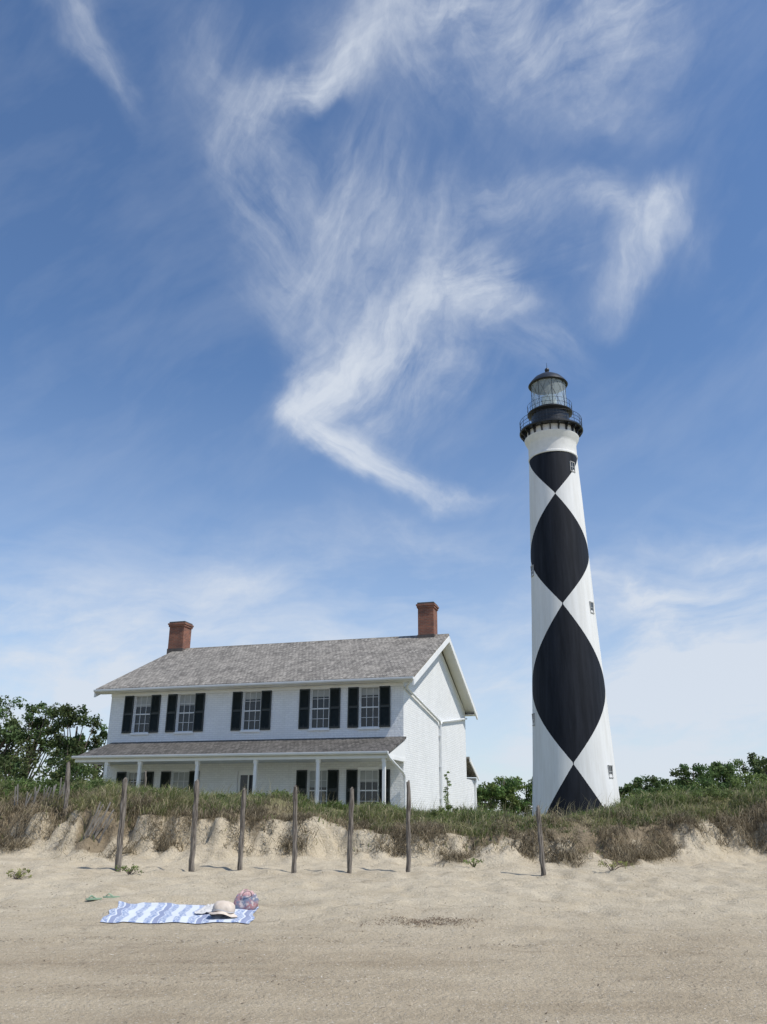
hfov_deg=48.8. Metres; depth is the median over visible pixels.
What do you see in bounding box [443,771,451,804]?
climbing vine
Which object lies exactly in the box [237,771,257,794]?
door
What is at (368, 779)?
window
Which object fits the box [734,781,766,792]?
dune shrub
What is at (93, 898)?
flip flop
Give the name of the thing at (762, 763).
tree
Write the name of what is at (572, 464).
window
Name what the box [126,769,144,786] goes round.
window
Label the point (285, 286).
sky
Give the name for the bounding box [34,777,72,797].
dune shrub
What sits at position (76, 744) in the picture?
tree
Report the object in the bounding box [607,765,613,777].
window
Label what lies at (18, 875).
beach plant
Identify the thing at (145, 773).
window
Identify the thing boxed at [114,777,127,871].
fence post
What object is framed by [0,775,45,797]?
dune shrub
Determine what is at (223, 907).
sun hat
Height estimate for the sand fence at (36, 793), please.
0.986 m
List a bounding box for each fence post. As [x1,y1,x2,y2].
[63,761,69,817]
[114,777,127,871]
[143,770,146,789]
[188,779,198,871]
[237,788,245,870]
[291,785,297,872]
[347,787,353,873]
[406,780,410,871]
[536,805,545,875]
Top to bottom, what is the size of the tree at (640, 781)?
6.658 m
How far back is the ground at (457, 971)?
10.85 m
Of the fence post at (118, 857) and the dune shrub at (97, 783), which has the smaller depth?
the fence post at (118, 857)
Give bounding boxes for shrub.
[0,750,42,782]
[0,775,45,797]
[33,749,98,787]
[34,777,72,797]
[70,779,115,793]
[203,792,240,799]
[252,787,301,801]
[357,801,398,811]
[429,805,467,817]
[471,805,515,819]
[621,781,702,800]
[636,795,687,807]
[687,771,766,792]
[687,786,744,800]
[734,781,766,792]
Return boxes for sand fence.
[14,778,64,810]
[82,802,113,842]
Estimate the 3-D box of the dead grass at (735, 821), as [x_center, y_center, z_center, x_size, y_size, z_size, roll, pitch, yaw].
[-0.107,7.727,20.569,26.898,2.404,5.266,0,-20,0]
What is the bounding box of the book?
[195,904,213,913]
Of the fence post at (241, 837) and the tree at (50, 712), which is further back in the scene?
the tree at (50, 712)
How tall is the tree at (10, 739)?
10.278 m
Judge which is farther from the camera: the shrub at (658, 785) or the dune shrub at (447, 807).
the shrub at (658, 785)
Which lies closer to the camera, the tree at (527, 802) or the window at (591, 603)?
the window at (591, 603)
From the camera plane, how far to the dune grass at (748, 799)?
21.42 m
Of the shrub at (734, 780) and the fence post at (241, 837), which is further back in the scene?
the shrub at (734, 780)
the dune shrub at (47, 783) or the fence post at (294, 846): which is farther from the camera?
the dune shrub at (47, 783)
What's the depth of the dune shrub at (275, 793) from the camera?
22.56 m
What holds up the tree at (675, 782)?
on the ground at (457, 971)
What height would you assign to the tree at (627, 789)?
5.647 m
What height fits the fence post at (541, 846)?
1.647 m
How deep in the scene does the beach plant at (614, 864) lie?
16.98 m
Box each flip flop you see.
[86,895,101,899]
[103,893,119,897]
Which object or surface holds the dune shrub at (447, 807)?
on the ground at (457, 971)
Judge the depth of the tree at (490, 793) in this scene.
94.74 m
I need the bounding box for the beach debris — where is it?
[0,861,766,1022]
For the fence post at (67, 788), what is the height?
1.751 m
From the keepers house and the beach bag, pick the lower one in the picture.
the beach bag
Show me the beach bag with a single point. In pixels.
(247, 899)
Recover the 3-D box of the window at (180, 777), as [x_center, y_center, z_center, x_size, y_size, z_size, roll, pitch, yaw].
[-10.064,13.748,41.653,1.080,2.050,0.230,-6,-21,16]
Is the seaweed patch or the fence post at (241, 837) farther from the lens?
the fence post at (241, 837)
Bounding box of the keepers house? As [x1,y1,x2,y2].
[71,602,478,811]
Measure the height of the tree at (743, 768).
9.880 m
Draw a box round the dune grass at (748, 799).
[0,775,766,855]
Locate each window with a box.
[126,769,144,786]
[130,695,151,734]
[171,769,189,790]
[174,694,194,733]
[240,691,260,731]
[307,767,327,803]
[308,689,329,730]
[357,767,378,805]
[358,687,379,729]
[530,565,533,577]
[532,713,534,725]
[569,461,575,472]
[589,601,594,613]
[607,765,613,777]
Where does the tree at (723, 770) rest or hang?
on the ground at (457, 971)
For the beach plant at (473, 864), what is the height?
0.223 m
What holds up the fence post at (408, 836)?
on the ground at (457, 971)
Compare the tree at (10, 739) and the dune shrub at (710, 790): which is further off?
the tree at (10, 739)
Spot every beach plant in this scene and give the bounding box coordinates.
[6,868,32,879]
[115,864,143,873]
[463,857,483,866]
[598,860,634,870]
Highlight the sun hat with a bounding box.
[209,900,236,916]
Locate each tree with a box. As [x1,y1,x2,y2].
[0,695,45,778]
[0,701,72,779]
[44,703,104,781]
[72,724,107,781]
[476,783,506,810]
[478,776,522,814]
[500,776,532,817]
[619,780,643,805]
[633,774,673,792]
[665,778,680,790]
[669,763,719,793]
[699,760,743,791]
[729,752,765,787]
[748,754,766,786]
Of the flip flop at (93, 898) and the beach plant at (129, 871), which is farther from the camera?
the beach plant at (129, 871)
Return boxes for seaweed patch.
[360,915,499,930]
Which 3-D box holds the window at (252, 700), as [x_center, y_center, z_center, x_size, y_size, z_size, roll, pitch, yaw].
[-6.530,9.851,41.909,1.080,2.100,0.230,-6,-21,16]
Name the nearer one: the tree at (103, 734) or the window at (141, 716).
the window at (141, 716)
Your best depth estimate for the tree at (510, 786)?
97.13 m
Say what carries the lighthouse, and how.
on the ground at (457, 971)
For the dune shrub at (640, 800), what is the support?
on the ground at (457, 971)
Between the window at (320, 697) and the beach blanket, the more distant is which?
the window at (320, 697)
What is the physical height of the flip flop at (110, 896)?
0.068 m
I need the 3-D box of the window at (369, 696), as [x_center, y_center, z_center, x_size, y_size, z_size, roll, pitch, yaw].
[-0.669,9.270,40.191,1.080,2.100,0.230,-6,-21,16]
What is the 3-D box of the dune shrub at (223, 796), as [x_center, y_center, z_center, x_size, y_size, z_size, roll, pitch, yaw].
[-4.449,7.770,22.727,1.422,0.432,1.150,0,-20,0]
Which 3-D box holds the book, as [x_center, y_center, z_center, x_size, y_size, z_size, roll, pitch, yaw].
[-2.490,5.709,12.178,0.485,0.121,0.300,9,-21,-21]
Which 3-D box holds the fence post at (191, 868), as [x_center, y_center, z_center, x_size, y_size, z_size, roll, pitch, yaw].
[-3.904,6.680,17.355,0.149,2.276,0.139,0,-20,0]
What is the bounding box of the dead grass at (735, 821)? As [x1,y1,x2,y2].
[0,785,766,867]
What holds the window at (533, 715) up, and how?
in the lighthouse
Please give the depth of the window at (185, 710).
42.99 m
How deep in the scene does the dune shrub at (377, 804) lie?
22.65 m
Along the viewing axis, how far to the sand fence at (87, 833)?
19.66 m
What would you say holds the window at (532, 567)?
in the lighthouse
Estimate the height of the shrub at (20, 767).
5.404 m
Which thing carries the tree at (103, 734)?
on the ground at (457, 971)
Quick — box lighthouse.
[520,363,620,815]
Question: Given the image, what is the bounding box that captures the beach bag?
[234,889,258,909]
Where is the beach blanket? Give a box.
[100,901,258,923]
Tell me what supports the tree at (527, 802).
on the ground at (457, 971)
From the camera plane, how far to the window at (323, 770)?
39.78 m
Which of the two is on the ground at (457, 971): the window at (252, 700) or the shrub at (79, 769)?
the shrub at (79, 769)
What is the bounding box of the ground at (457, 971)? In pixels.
[0,797,766,1023]
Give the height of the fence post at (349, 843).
2.083 m
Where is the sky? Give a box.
[0,0,766,816]
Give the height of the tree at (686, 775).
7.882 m
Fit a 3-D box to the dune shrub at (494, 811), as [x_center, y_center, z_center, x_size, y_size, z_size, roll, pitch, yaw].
[2.934,8.187,22.768,1.335,0.563,1.080,0,-20,0]
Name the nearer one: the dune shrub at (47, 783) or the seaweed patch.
the seaweed patch
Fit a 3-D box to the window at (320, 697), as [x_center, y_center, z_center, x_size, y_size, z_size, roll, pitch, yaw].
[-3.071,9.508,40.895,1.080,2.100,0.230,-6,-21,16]

